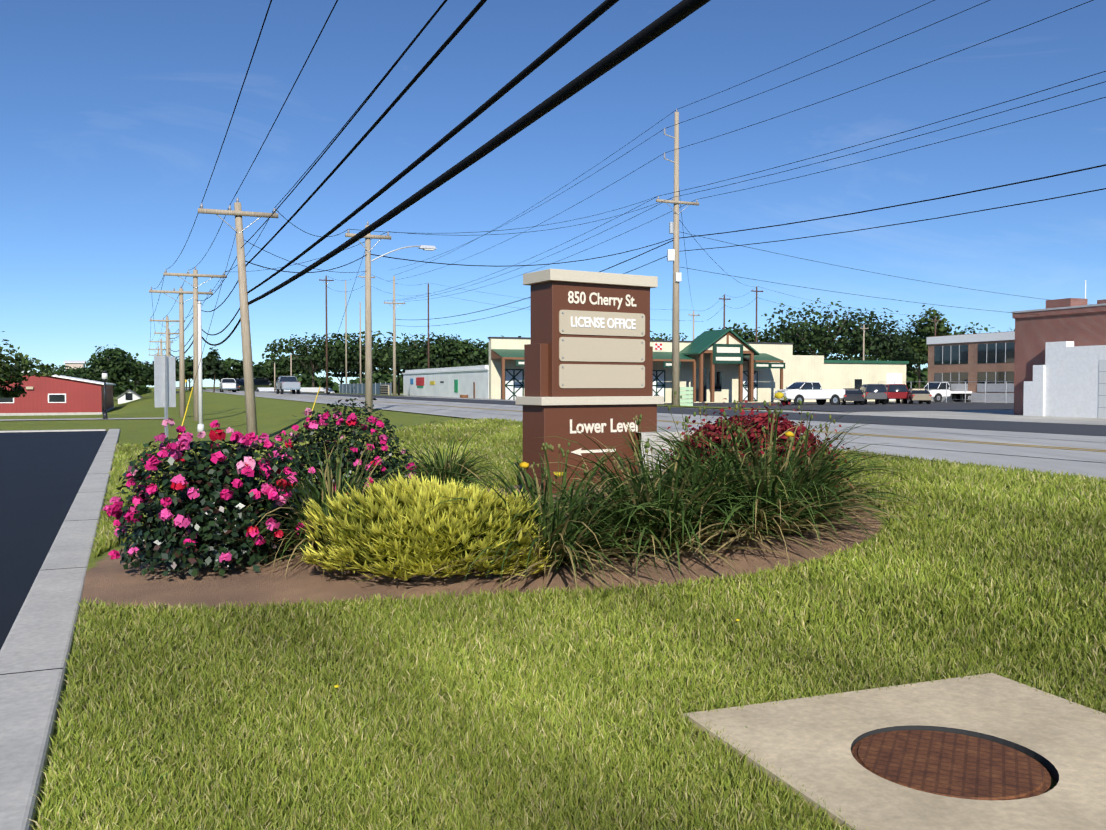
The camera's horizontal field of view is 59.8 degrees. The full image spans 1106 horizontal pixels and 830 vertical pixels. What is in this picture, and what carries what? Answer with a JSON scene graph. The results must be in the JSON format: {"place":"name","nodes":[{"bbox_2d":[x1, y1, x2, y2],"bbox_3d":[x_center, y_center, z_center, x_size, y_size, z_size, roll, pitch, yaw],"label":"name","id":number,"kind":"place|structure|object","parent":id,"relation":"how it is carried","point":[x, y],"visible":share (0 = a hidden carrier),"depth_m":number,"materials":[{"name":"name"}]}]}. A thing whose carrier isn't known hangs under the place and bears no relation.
{"place":"outdoors","nodes":[
{"label":"outdoors","id":0,"kind":"place"},
{"bbox_2d":[0,417,168,420],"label":"sidewalk","id":1,"kind":"structure","parent":0,"point":[77,419],"depth_m":43.02,"materials":[{"name":"concrete"}]},
{"bbox_2d":[102,370,107,419],"bbox_3d":[-20.439,-0.919,43.855,0.266,2.250,0.280,0,2,-1],"label":"lamp post","id":2,"kind":"object","parent":1,"relation":"on","point":[104,379],"visible":1,"depth_m":43.81,"materials":[{"name":"black metal"}]},
{"bbox_2d":[0,387,1105,829],"bbox_3d":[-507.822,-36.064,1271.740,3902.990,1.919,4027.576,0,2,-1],"label":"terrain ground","id":3,"kind":"structure","parent":0,"point":[138,421],"depth_m":7.11,"materials":[{"name":"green plant"}]},
{"bbox_2d":[0,331,59,397],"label":"tree","id":4,"kind":"object","parent":3,"relation":"on","point":[17,369],"depth_m":61.79,"materials":[{"name":"plant"}]},
{"bbox_2d":[0,429,105,432],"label":"lot kerb","id":5,"kind":"structure","parent":3,"relation":"on","point":[53,430],"depth_m":31.99,"materials":[{"name":"concrete"}]},
{"bbox_2d":[0,431,107,649],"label":"parking lot","id":6,"kind":"structure","parent":3,"relation":"on","point":[43,475],"depth_m":13.29,"materials":[{"name":"asphalt"}]},
{"bbox_2d":[0,371,115,415],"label":"red building","id":7,"kind":"structure","parent":3,"relation":"on","point":[55,394],"depth_m":88.27,"materials":[{"name":"metal"}]},
{"bbox_2d":[0,429,119,829],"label":"lot kerb","id":8,"kind":"structure","parent":3,"relation":"on","point":[40,635],"depth_m":5.28,"materials":[{"name":"concrete"}]},
{"bbox_2d":[63,361,86,370],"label":"building","id":9,"kind":"structure","parent":3,"relation":"on","point":[76,364],"depth_m":197.38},
{"bbox_2d":[39,363,121,385],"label":"tree","id":10,"kind":"object","parent":3,"relation":"on","point":[53,369],"visible":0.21,"depth_m":178.29,"materials":[{"name":"green plant"}]},
{"bbox_2d":[84,345,153,406],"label":"tree","id":11,"kind":"object","parent":3,"relation":"on","point":[123,367],"depth_m":122.00,"materials":[{"name":"plant"}]},
{"bbox_2d":[116,389,142,403],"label":"house","id":12,"kind":"structure","parent":3,"relation":"on","point":[128,396],"depth_m":148.00,"materials":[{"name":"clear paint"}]},
{"bbox_2d":[83,359,176,392],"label":"tree","id":13,"kind":"object","parent":3,"relation":"on","point":[147,365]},
{"bbox_2d":[121,376,192,385],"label":"tree","id":14,"kind":"object","parent":3,"relation":"on","point":[148,382],"visible":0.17,"depth_m":209.53,"materials":[{"name":"green plant"}]},
{"bbox_2d":[154,355,175,437],"bbox_3d":[-9.282,-0.275,23.055,0.053,2.300,0.600,1,2,30],"label":"traffic sign","id":15,"kind":"object","parent":3,"relation":"on","point":[164,383],"visible":0.82,"depth_m":23.02,"materials":[{"name":"metal"}]},
{"bbox_2d":[149,315,184,356],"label":"utility pole","id":16,"kind":"object","parent":3,"relation":"on","point":[167,320],"visible":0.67,"depth_m":70.28,"materials":[{"name":"brown wood"}]},
{"bbox_2d":[149,286,212,416],"bbox_3d":[-18.184,-2.962,47.106,2.900,6.740,0.303,-1,2,-22],"label":"utility pole","id":17,"kind":"object","parent":3,"relation":"on","point":[182,402],"visible":0.92,"depth_m":47.02,"materials":[{"name":"brown wood"}]},
{"bbox_2d":[151,356,233,390],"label":"tree","id":18,"kind":"object","parent":3,"relation":"on","point":[188,367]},
{"bbox_2d":[163,267,226,420],"bbox_3d":[-15.626,-2.963,42.102,2.600,7.040,0.303,-1,2,-22],"label":"utility pole","id":19,"kind":"object","parent":3,"relation":"on","point":[195,275],"visible":0.85,"depth_m":42.00,"materials":[{"name":"brown wood"}]},
{"bbox_2d":[197,301,204,431],"bbox_3d":[-11.696,-1.602,31.863,0.228,4.330,0.240,0,2,-1],"label":"pole","id":20,"kind":"object","parent":3,"relation":"on","point":[200,426],"visible":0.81,"depth_m":31.83,"materials":[{"name":"metal"}]},
{"bbox_2d":[202,346,222,391],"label":"tree","id":21,"kind":"object","parent":3,"relation":"on","point":[211,363],"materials":[{"name":"plant"}]},
{"bbox_2d":[109,424,319,577],"bbox_3d":[-2.725,0.637,7.762,1.469,1.123,1.565,2,2,43],"label":"rose bush","id":22,"kind":"object","parent":3,"relation":"on","point":[161,540],"visible":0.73,"depth_m":7.33,"materials":[{"name":"green plant"}]},
{"bbox_2d":[103,418,305,561],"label":"flowers","id":23,"kind":"object","parent":22,"relation":"on","point":[245,467],"visible":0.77,"depth_m":7.31,"materials":[{"name":"pink plant"}]},
{"bbox_2d":[219,378,236,391],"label":"car","id":24,"kind":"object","parent":3,"relation":"on","point":[227,383],"depth_m":140.30,"materials":[{"name":"white paint"}]},
{"bbox_2d":[186,357,279,390],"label":"tree","id":25,"kind":"object","parent":3,"relation":"on","point":[237,366],"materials":[{"name":"plant"}]},
{"bbox_2d":[198,198,277,440],"bbox_3d":[-8.611,-2.466,26.419,2.092,6.999,0.425,0,2,-14],"label":"utility pole","id":26,"kind":"object","parent":3,"relation":"on","point":[237,212],"visible":0.81,"depth_m":26.38,"materials":[{"name":"brown wood"}]},
{"bbox_2d":[169,305,248,357],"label":"overhead wires","id":27,"kind":"object","parent":26,"relation":"attached to","point":[229,335],"visible":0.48,"depth_m":33.38,"materials":[{"name":"black"}]},
{"bbox_2d":[152,232,386,340],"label":"overhead wires","id":28,"kind":"object","parent":26,"relation":"hanging from","point":[275,268],"visible":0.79,"depth_m":35.07,"materials":[{"name":"black"}]},
{"bbox_2d":[246,0,486,265],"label":"overhead wires","id":29,"kind":"object","parent":26,"relation":"attached to","point":[473,12],"visible":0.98,"depth_m":10.39,"materials":[{"name":"black"}]},
{"bbox_2d":[150,0,672,354],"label":"overhead wires","id":30,"kind":"object","parent":26,"relation":"attached to","point":[324,149],"visible":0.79,"depth_m":19.58,"materials":[{"name":"black"}]},
{"bbox_2d":[247,0,618,292],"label":"overhead wires","id":31,"kind":"object","parent":26,"relation":"attached to","point":[585,22],"visible":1,"depth_m":7.71,"materials":[{"name":"black"}]},
{"bbox_2d":[248,0,710,304],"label":"overhead wires","id":32,"kind":"object","parent":26,"relation":"attached to","point":[668,20],"visible":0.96,"depth_m":6.57,"materials":[{"name":"black"}]},
{"bbox_2d":[161,0,1105,351],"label":"overhead wires","id":33,"kind":"object","parent":26,"relation":"attached to","point":[711,138],"visible":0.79,"depth_m":33.59,"materials":[{"name":"black"}]},
{"bbox_2d":[326,275,929,336],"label":"overhead wires","id":34,"kind":"object","parent":33,"relation":"attached to","point":[665,309],"visible":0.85,"depth_m":120.21,"materials":[{"name":"black"}]},
{"bbox_2d":[162,188,1105,353],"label":"overhead wires","id":35,"kind":"object","parent":26,"relation":"attached to","point":[773,241],"visible":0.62,"depth_m":32.19,"materials":[{"name":"black"}]},
{"bbox_2d":[235,378,271,390],"bbox_3d":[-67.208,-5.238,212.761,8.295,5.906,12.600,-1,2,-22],"label":"car","id":36,"kind":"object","parent":3,"relation":"on","point":[262,382],"depth_m":208.59,"materials":[{"name":"metal"}]},
{"bbox_2d":[253,354,321,376],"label":"tree","id":37,"kind":"object","parent":3,"relation":"on","point":[269,364],"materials":[{"name":"plant"}]},
{"bbox_2d":[275,376,300,393],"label":"silver pickup","id":38,"kind":"object","parent":3,"relation":"on","point":[283,383],"visible":0.96,"depth_m":106.86,"materials":[{"name":"grey paint"}]},
{"bbox_2d":[256,387,334,392],"bbox_3d":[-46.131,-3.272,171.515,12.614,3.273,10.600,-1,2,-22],"label":"car","id":39,"kind":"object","parent":3,"relation":"on","point":[313,389],"depth_m":170.08,"materials":[{"name":"white metal"}]},
{"bbox_2d":[262,332,364,386],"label":"tree","id":40,"kind":"object","parent":3,"relation":"on","point":[302,352],"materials":[{"name":"plant"}]},
{"bbox_2d":[171,424,456,579],"bbox_3d":[-1.836,0.630,7.925,2.507,1.125,2.570,1,2,36],"label":"daylily","id":41,"kind":"object","parent":3,"relation":"on","point":[303,537],"visible":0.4,"depth_m":7.69,"materials":[{"name":"green plant"}]},
{"bbox_2d":[319,276,333,392],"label":"distant pole","id":42,"kind":"object","parent":3,"relation":"on","point":[325,280],"visible":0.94,"depth_m":119.12,"materials":[{"name":"brown wood"}]},
{"bbox_2d":[286,347,377,383],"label":"tree","id":43,"kind":"object","parent":3,"relation":"on","point":[338,371],"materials":[{"name":"plant"}]},
{"bbox_2d":[255,381,428,503],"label":"rose bush","id":44,"kind":"object","parent":3,"relation":"on","point":[351,455],"visible":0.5,"depth_m":11.22,"materials":[{"name":"green plant"}]},
{"bbox_2d":[265,408,416,493],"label":"flowers","id":45,"kind":"object","parent":44,"relation":"on","point":[383,438],"visible":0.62,"depth_m":11.15,"materials":[{"name":"pink plant"}]},
{"bbox_2d":[345,281,346,382],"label":"distant pole","id":46,"kind":"object","parent":3,"relation":"on","point":[345,335],"visible":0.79,"depth_m":148.97,"materials":[{"name":"brown wood"}]},
{"bbox_2d":[312,330,415,373],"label":"tree","id":47,"kind":"object","parent":3,"relation":"on","point":[337,357],"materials":[{"name":"plant"}]},
{"bbox_2d":[339,382,390,394],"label":"yard fence","id":48,"kind":"object","parent":3,"relation":"on","point":[353,388],"visible":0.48,"depth_m":138.07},
{"bbox_2d":[345,221,390,412],"bbox_3d":[-6.484,-3.297,33.866,1.527,7.040,0.674,0,2,-1],"label":"utility pole","id":49,"kind":"object","parent":3,"relation":"on","point":[368,353],"visible":0.81,"depth_m":33.87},
{"bbox_2d":[371,245,435,261],"bbox_3d":[-5.315,-5.761,34.425,2.243,0.676,0.997,0,2,-1],"label":"street light","id":50,"kind":"object","parent":49,"relation":"attached to","point":[427,247],"visible":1,"depth_m":34.52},
{"bbox_2d":[371,238,673,266],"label":"overhead wires","id":51,"kind":"object","parent":49,"relation":"attached to","point":[518,265],"visible":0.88,"depth_m":38.23,"materials":[{"name":"black"}]},
{"bbox_2d":[384,276,404,394],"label":"utility pole","id":52,"kind":"object","parent":3,"relation":"on","point":[394,351],"visible":0.94,"depth_m":96.92,"materials":[{"name":"brown wood"}]},
{"bbox_2d":[358,339,439,394],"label":"tree","id":53,"kind":"object","parent":3,"relation":"on","point":[382,372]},
{"bbox_2d":[376,332,470,373],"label":"tree","id":54,"kind":"object","parent":3,"relation":"on","point":[402,360],"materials":[{"name":"plant"}]},
{"bbox_2d":[295,469,554,581],"bbox_3d":[-0.924,0.783,7.127,1.865,0.686,1.335,0,2,-1],"label":"shrub","id":55,"kind":"object","parent":3,"relation":"on","point":[392,523],"visible":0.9,"depth_m":6.74,"materials":[{"name":"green plant"}]},
{"bbox_2d":[380,365,488,398],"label":"white annex building","id":56,"kind":"structure","parent":3,"relation":"on","point":[464,382],"depth_m":100.85,"materials":[{"name":"paint"}]},
{"bbox_2d":[399,333,487,372],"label":"tree","id":57,"kind":"object","parent":3,"relation":"on","point":[439,344],"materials":[{"name":"plant"}]},
{"bbox_2d":[381,419,518,490],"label":"ornamental grass","id":58,"kind":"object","parent":3,"relation":"on","point":[443,464],"depth_m":12.13,"materials":[{"name":"green plant"}]},
{"bbox_2d":[430,335,503,366],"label":"tree","id":59,"kind":"object","parent":3,"relation":"on","point":[482,351],"visible":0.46,"depth_m":150.71,"materials":[{"name":"green plant"}]},
{"bbox_2d":[113,364,927,396],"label":"tree line","id":60,"kind":"object","parent":3,"relation":"on","point":[304,380],"visible":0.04,"depth_m":249.99,"materials":[{"name":"green plant"}]},
{"bbox_2d":[413,442,709,595],"bbox_3d":[-0.045,0.680,7.322,2.685,1.013,2.694,0,2,-1],"label":"daylily","id":61,"kind":"object","parent":3,"relation":"on","point":[557,543],"visible":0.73,"depth_m":7.01,"materials":[{"name":"green plant"}]},
{"bbox_2d":[27,417,1105,829],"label":"lawn","id":62,"kind":"structure","parent":3,"relation":"on","point":[287,689],"depth_m":4.92,"materials":[{"name":"green plant"}]},
{"bbox_2d":[516,269,663,493],"bbox_3d":[0.419,-0.362,10.607,1.600,2.350,0.580,-1,2,-31],"label":"monument sign","id":63,"kind":"object","parent":3,"relation":"on","point":[551,407],"visible":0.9,"depth_m":10.29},
{"bbox_2d":[559,310,644,387],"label":"sign panels","id":64,"kind":"object","parent":63,"relation":"attached to","point":[597,350],"visible":1,"depth_m":10.38,"materials":[{"name":"plastic"}]},
{"bbox_2d":[571,316,635,328],"bbox_3d":[0.549,-0.994,10.381,0.845,0.112,0.010,-1,2,-31],"label":"sign lettering","id":65,"kind":"object","parent":64,"relation":"attached to","point":[594,324],"visible":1,"depth_m":10.36},
{"bbox_2d":[568,291,636,308],"bbox_3d":[0.539,-1.234,10.383,0.895,0.169,0.010,-1,2,-31],"label":"sign text","id":66,"kind":"object","parent":63,"relation":"attached to","point":[601,298],"visible":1,"depth_m":10.35,"materials":[{"name":"beige"}]},
{"bbox_2d":[570,419,637,433],"bbox_3d":[0.558,0.116,10.434,0.889,0.152,0.011,-1,2,-32],"label":"sign text","id":67,"kind":"object","parent":63,"relation":"attached to","point":[589,427],"visible":0.94,"depth_m":10.41},
{"bbox_2d":[521,457,730,566],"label":"daylily","id":68,"kind":"object","parent":3,"relation":"on","point":[622,512],"visible":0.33,"depth_m":7.37,"materials":[{"name":"green plant"}]},
{"bbox_2d":[176,388,1104,480],"bbox_3d":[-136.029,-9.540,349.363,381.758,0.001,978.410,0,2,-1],"label":"road kerb","id":69,"kind":"structure","parent":3,"relation":"on","point":[443,414],"depth_m":32.99,"materials":[{"name":"concrete"}]},
{"bbox_2d":[176,387,1105,435],"bbox_3d":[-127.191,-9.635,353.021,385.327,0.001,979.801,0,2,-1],"label":"road shoulder","id":70,"kind":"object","parent":3,"relation":"on","point":[1081,429],"visible":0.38,"depth_m":24.70},
{"bbox_2d":[177,388,1105,477],"bbox_3d":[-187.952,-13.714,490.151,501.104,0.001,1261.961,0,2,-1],"label":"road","id":71,"kind":"structure","parent":3,"relation":"on","point":[1094,467],"depth_m":15.93,"materials":[{"name":"asphalt"}]},
{"bbox_2d":[229,391,1105,451],"bbox_3d":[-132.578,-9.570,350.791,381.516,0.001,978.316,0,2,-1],"label":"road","id":72,"kind":"structure","parent":71,"relation":"on","point":[839,433],"depth_m":15.84,"materials":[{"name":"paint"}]},
{"bbox_2d":[260,393,1105,450],"bbox_3d":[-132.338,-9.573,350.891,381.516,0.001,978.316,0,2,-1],"label":"road marking","id":73,"kind":"object","parent":71,"relation":"on","point":[841,432],"visible":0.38,"depth_m":16.14,"materials":[{"name":"paint"}]},
{"bbox_2d":[501,414,833,581],"bbox_3d":[0.845,0.551,7.571,2.814,1.126,2.864,0,2,-1],"label":"daylily","id":74,"kind":"object","parent":3,"relation":"on","point":[671,537],"visible":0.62,"depth_m":7.28,"materials":[{"name":"green plant"}]},
{"bbox_2d":[637,425,711,477],"bbox_3d":[1.560,0.475,11.572,2.106,0.620,1.210,-1,2,-31],"label":"utility box","id":75,"kind":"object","parent":3,"relation":"on","point":[645,436],"depth_m":10.61,"materials":[{"name":"metal"}]},
{"bbox_2d":[656,109,698,405],"bbox_3d":[5.632,-7.008,43.970,2.200,13.840,0.375,-1,2,-22],"label":"utility pole","id":76,"kind":"object","parent":3,"relation":"on","point":[675,201],"visible":0.88,"depth_m":43.87,"materials":[{"name":"brown wood"}]},
{"bbox_2d":[664,128,680,281],"bbox_3d":[5.425,-9.543,43.779,0.828,6.920,0.318,0,2,-1],"label":"tall pole hardware","id":77,"kind":"object","parent":76,"relation":"attached to","point":[670,254],"visible":0.92,"depth_m":43.72,"materials":[{"name":"grey"}]},
{"bbox_2d":[284,391,1105,424],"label":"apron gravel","id":78,"kind":"structure","parent":3,"relation":"on","point":[999,415],"depth_m":49.45,"materials":[{"name":"gravel"}]},
{"bbox_2d":[657,405,848,412],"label":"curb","id":79,"kind":"structure","parent":78,"relation":"on","point":[742,408],"depth_m":39.09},
{"bbox_2d":[680,387,692,405],"bbox_3d":[6.118,-0.861,45.330,0.700,0.920,0.700,-1,2,-22],"label":"crate stack","id":80,"kind":"object","parent":79,"relation":"on","point":[686,400],"visible":0.65,"depth_m":45.01,"materials":[{"name":"green"}]},
{"bbox_2d":[488,329,908,402],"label":"storefront building","id":81,"kind":"structure","parent":3,"relation":"on","point":[719,366],"depth_m":95.90,"materials":[{"name":"beige"}]},
{"bbox_2d":[604,391,814,499],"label":"daylily","id":82,"kind":"object","parent":3,"relation":"on","point":[686,425],"visible":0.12,"depth_m":8.57,"materials":[{"name":"green plant"}]},
{"bbox_2d":[573,407,881,551],"bbox_3d":[1.323,0.474,7.962,2.645,1.068,2.832,0,2,-1],"label":"daylily","id":83,"kind":"object","parent":3,"relation":"on","point":[726,468],"visible":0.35,"depth_m":7.64,"materials":[{"name":"green plant"}]},
{"bbox_2d":[697,320,767,341],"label":"tree","id":84,"kind":"object","parent":3,"relation":"on","point":[745,335],"visible":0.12,"depth_m":163.25,"materials":[{"name":"green plant"}]},
{"bbox_2d":[648,398,864,504],"bbox_3d":[1.802,0.317,8.907,1.963,0.935,1.722,0,2,-1],"label":"red barberry","id":85,"kind":"object","parent":3,"relation":"on","point":[784,425],"visible":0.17,"depth_m":8.60,"materials":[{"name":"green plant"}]},
{"bbox_2d":[604,391,935,565],"bbox_3d":[1.764,0.408,7.853,3.030,1.204,2.946,0,2,-1],"label":"daylily","id":86,"kind":"object","parent":3,"relation":"on","point":[805,492],"visible":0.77,"depth_m":7.43,"materials":[{"name":"green plant"}]},
{"bbox_2d":[653,399,924,527],"bbox_3d":[2.040,0.382,8.323,2.364,1.030,2.197,1,2,29],"label":"daylily","id":87,"kind":"object","parent":3,"relation":"on","point":[822,456],"visible":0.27,"depth_m":7.98,"materials":[{"name":"green plant"}]},
{"bbox_2d":[758,319,830,354],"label":"tree","id":88,"kind":"object","parent":3,"relation":"on","point":[787,334],"visible":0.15,"depth_m":158.24,"materials":[{"name":"green plant"}]},
{"bbox_2d":[751,298,888,360],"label":"tree","id":89,"kind":"object","parent":3,"relation":"on","point":[836,345],"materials":[{"name":"plant"}]},
{"bbox_2d":[815,308,928,356],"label":"tree","id":90,"kind":"object","parent":3,"relation":"on","point":[883,345],"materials":[{"name":"plant"}]},
{"bbox_2d":[847,324,927,364],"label":"tree","id":91,"kind":"object","parent":3,"relation":"on","point":[911,357],"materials":[{"name":"plant"}]},
{"bbox_2d":[684,673,1105,829],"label":"concrete pad","id":92,"kind":"object","parent":3,"relation":"on","point":[808,744],"visible":0.77,"depth_m":3.93,"materials":[{"name":"beige concrete"}]},
{"bbox_2d":[852,730,1050,799],"bbox_3d":[1.543,1.379,3.758,0.718,0.053,0.718,-1,2,-20],"label":"manhole lid","id":93,"kind":"object","parent":92,"relation":"in","point":[955,765],"visible":0.79,"depth_m":3.71,"materials":[{"name":"orange metal"}]},
{"bbox_2d":[887,324,927,387],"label":"tree","id":94,"kind":"object","parent":3,"relation":"on","point":[911,368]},
{"bbox_2d":[907,305,957,353],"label":"tree","id":95,"kind":"object","parent":3,"relation":"on","point":[941,328],"visible":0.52,"depth_m":150.32,"materials":[{"name":"green plant"}]},
{"bbox_2d":[918,322,994,369],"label":"tree","id":96,"kind":"object","parent":3,"relation":"on","point":[962,332],"visible":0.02,"depth_m":192.15,"materials":[{"name":"green plant"}]},
{"bbox_2d":[926,280,1085,402],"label":"brick office building","id":97,"kind":"structure","parent":3,"relation":"on","point":[979,357],"depth_m":100.08,"materials":[{"name":"brown brick"}]},
{"bbox_2d":[1012,298,1105,417],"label":"building","id":98,"kind":"structure","parent":3,"relation":"on","point":[1060,360],"depth_m":52.49,"materials":[{"name":"brown"}]},
{"bbox_2d":[0,0,1105,386],"label":"sky","id":99,"kind":"structure","parent":0,"point":[115,115],"materials":[{"name":"blue"}]},
{"bbox_2d":[448,397,1013,411],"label":"lot asphalt","id":100,"kind":"structure","parent":0,"point":[894,406],"depth_m":78.23,"materials":[{"name":"asphalt"}]},
{"bbox_2d":[773,382,844,404],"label":"white pickup","id":101,"kind":"object","parent":100,"relation":"on","point":[797,391],"visible":0.85,"depth_m":83.57,"materials":[{"name":"white paint"}]},
{"bbox_2d":[839,388,864,404],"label":"charcoal sedan","id":102,"kind":"object","parent":100,"relation":"on","point":[855,395],"visible":0.73,"depth_m":84.69,"materials":[{"name":"grey paint"}]},
{"bbox_2d":[858,384,886,404],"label":"grey suv","id":103,"kind":"object","parent":100,"relation":"on","point":[877,393],"visible":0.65,"depth_m":86.30,"materials":[{"name":"grey paint"}]},
{"bbox_2d":[879,384,907,403],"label":"maroon suv","id":104,"kind":"object","parent":100,"relation":"on","point":[897,392],"visible":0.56,"depth_m":90.35,"materials":[{"name":"red paint"}]},
{"bbox_2d":[900,388,931,403],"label":"tan sedan","id":105,"kind":"object","parent":100,"relation":"on","point":[920,395],"visible":0.83,"depth_m":88.98,"materials":[{"name":"beige paint"}]},
{"bbox_2d":[878,381,1006,402],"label":"chain link fence","id":106,"kind":"object","parent":100,"relation":"on","point":[965,399],"visible":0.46,"depth_m":92.52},
{"bbox_2d":[923,382,971,401],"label":"pickup truck","id":107,"kind":"object","parent":100,"relation":"on","point":[937,390],"visible":0.56,"depth_m":99.65,"materials":[{"name":"white paint"}]},
{"bbox_3d":[27.164,-5.485,-6.439,2.086,13.840,0.892,0,2,-1],"label":"tall utility pole","id":108,"kind":"object","parent":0,"visible":0},
{"bbox_2d":[395,164,1105,319],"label":"overhead wires","id":109,"kind":"object","parent":108,"relation":"attached to","point":[841,215],"visible":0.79,"depth_m":32.33,"materials":[{"name":"black"}]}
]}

